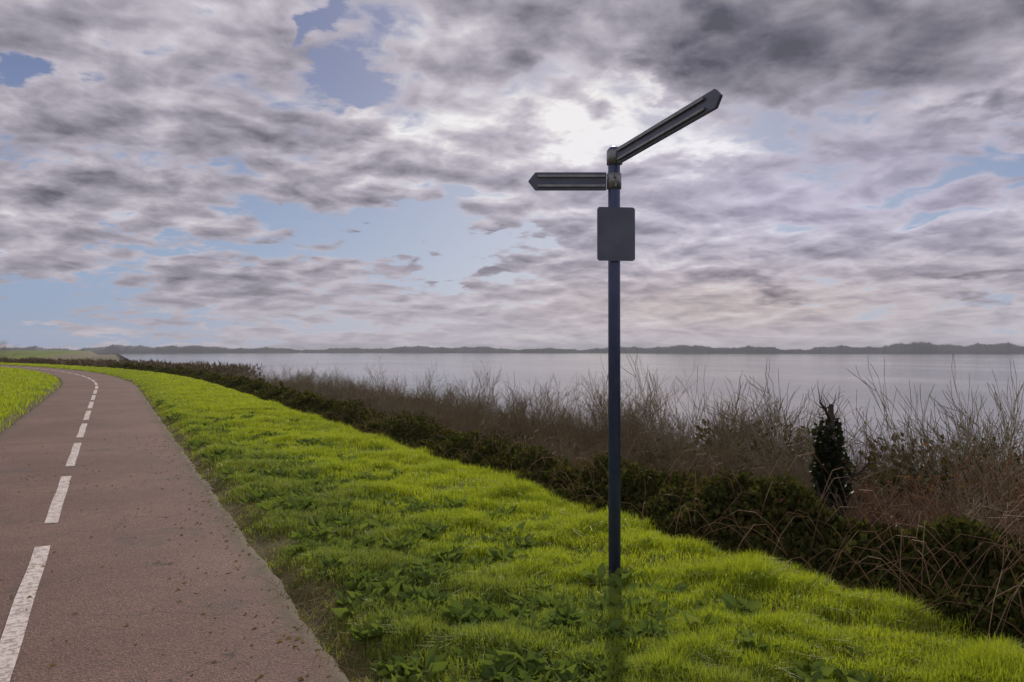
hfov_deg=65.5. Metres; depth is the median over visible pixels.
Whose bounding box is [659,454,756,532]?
leafy shrub
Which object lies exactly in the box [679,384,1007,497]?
bare shrub
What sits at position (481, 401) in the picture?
bare shrub
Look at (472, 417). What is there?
bare shrub
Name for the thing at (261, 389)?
distant brambles
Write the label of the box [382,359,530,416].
bare shrub
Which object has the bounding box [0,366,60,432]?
field grass
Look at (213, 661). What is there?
fallen leaves
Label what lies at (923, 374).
lake water
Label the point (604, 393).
bare shrub
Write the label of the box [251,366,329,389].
bare shrub
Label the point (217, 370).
bare shrub
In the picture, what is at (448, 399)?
bare shrub
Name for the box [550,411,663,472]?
bare shrub
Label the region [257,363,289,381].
bare shrub
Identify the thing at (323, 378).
bare shrub
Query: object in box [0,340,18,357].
hedge shrub
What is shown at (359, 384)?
bare shrub
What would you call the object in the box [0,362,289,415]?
distant verge grass
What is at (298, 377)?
bare shrub
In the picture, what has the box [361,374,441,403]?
bare shrub
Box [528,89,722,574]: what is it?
signpost
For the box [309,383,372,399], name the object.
bare shrub
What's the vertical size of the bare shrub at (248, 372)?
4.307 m
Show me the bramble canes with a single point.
(978, 547)
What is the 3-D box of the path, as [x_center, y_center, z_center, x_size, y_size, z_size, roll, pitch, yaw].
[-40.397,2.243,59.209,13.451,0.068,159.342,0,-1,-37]
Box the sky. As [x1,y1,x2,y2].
[0,0,1023,349]
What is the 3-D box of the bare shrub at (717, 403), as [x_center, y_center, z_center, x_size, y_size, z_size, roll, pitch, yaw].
[3.333,3.062,15.797,4.927,4.557,5.204,0,-1,-24]
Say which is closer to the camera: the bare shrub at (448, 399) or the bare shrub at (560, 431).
the bare shrub at (560, 431)
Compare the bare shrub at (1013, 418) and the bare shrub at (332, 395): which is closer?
the bare shrub at (1013, 418)
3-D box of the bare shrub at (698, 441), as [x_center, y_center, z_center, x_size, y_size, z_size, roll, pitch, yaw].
[3.401,2.890,12.969,4.396,4.291,5.380,0,-1,16]
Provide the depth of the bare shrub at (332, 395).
26.48 m
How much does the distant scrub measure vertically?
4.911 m
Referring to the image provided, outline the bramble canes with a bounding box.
[281,392,1023,648]
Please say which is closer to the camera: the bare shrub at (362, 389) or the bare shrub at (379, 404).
the bare shrub at (379, 404)
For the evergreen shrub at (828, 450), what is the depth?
7.32 m
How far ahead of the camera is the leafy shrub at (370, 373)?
30.62 m
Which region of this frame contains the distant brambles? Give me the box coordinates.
[108,362,350,421]
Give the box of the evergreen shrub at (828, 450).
[803,384,883,517]
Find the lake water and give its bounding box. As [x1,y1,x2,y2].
[117,353,1023,488]
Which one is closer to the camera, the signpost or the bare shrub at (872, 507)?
the signpost
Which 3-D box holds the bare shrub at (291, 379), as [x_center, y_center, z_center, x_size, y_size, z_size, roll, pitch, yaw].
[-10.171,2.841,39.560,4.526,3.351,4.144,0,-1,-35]
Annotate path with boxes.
[0,365,350,681]
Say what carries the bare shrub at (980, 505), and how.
on the ground at (264, 546)
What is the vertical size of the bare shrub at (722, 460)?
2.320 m
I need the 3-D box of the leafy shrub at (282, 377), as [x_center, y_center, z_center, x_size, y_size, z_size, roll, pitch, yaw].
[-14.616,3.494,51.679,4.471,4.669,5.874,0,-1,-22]
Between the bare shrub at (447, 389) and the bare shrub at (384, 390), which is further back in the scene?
the bare shrub at (384, 390)
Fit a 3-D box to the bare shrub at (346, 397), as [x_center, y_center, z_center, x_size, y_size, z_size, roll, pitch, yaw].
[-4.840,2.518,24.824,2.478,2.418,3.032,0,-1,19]
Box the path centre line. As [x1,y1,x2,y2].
[0,367,97,681]
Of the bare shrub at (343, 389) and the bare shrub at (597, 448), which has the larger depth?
the bare shrub at (343, 389)
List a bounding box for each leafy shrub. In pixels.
[265,363,312,384]
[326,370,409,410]
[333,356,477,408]
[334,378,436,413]
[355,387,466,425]
[396,360,545,428]
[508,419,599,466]
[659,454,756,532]
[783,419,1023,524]
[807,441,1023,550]
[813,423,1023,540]
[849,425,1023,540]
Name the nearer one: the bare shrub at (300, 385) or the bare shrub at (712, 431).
the bare shrub at (712, 431)
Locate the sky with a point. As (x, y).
(294, 174)
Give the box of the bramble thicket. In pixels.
[260,389,1023,647]
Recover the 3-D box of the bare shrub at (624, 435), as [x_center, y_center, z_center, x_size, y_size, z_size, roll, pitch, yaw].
[2.423,2.720,14.248,4.441,3.522,4.205,0,-1,-26]
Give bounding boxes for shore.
[0,341,1023,353]
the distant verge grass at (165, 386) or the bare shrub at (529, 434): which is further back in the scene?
the distant verge grass at (165, 386)
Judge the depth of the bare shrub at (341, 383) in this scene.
39.75 m
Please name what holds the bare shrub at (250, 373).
on the ground at (264, 546)
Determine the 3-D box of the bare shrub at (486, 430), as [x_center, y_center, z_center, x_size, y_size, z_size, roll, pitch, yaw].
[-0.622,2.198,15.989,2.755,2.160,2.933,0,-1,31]
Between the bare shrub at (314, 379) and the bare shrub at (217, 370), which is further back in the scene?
the bare shrub at (217, 370)
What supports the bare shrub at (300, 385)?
on the ground at (264, 546)
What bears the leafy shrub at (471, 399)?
on the ground at (264, 546)
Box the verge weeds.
[155,398,893,681]
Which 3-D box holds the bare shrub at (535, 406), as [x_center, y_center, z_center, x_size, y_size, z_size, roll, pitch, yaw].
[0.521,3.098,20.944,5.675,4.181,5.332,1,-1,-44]
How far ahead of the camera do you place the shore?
934.40 m
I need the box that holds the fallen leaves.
[1,435,380,681]
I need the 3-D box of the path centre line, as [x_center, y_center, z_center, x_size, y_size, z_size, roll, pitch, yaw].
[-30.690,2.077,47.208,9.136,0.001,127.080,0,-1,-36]
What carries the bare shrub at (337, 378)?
on the ground at (264, 546)
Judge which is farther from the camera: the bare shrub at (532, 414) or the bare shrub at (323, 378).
the bare shrub at (323, 378)
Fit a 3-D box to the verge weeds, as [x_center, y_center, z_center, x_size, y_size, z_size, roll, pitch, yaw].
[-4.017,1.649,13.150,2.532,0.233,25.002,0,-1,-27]
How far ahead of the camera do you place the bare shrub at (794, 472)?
9.14 m
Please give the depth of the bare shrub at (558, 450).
13.77 m
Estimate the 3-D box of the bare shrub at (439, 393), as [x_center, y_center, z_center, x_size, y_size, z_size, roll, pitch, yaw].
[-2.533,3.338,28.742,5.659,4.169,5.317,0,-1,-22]
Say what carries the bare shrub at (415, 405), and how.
on the ground at (264, 546)
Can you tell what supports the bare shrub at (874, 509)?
on the ground at (264, 546)
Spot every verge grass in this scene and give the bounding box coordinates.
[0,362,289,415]
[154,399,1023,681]
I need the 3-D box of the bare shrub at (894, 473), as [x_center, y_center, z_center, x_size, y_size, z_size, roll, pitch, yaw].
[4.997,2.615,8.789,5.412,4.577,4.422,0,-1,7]
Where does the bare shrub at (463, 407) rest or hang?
on the ground at (264, 546)
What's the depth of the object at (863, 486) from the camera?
9.46 m
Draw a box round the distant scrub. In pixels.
[0,357,265,378]
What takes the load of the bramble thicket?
on the ground at (264, 546)
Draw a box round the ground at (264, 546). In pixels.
[0,350,931,681]
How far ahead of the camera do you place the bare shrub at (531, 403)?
21.93 m
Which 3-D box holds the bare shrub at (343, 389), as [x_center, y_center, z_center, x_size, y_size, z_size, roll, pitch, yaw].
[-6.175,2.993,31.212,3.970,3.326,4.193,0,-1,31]
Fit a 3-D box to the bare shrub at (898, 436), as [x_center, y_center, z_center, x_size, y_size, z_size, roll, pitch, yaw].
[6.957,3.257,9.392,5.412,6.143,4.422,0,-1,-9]
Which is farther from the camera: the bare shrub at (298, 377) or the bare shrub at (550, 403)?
the bare shrub at (298, 377)
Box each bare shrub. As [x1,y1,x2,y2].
[180,364,236,375]
[226,368,270,379]
[236,367,270,383]
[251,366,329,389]
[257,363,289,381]
[265,371,317,391]
[276,367,360,391]
[286,367,332,390]
[289,371,346,389]
[290,377,310,391]
[296,360,369,392]
[296,375,375,398]
[304,377,406,401]
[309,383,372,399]
[313,370,403,398]
[318,390,365,404]
[324,384,406,412]
[330,377,385,395]
[344,375,404,396]
[347,381,385,400]
[356,379,471,428]
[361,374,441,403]
[362,389,439,416]
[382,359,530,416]
[394,391,461,422]
[406,377,477,411]
[407,389,516,431]
[416,386,520,428]
[432,402,523,436]
[442,373,603,437]
[443,396,563,443]
[451,370,684,448]
[453,381,592,446]
[469,381,700,456]
[479,419,581,460]
[480,378,658,434]
[502,356,717,461]
[515,403,669,459]
[517,395,771,474]
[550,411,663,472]
[553,380,803,464]
[560,439,696,479]
[620,348,867,488]
[621,384,858,484]
[621,412,808,491]
[646,409,898,493]
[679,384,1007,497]
[696,368,1023,533]
[698,429,861,501]
[808,358,1023,514]
[812,483,911,526]
[846,354,1023,520]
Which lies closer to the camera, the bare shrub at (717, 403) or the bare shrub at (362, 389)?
the bare shrub at (717, 403)
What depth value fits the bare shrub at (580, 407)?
18.94 m
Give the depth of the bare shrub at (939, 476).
7.71 m
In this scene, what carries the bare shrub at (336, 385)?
on the ground at (264, 546)

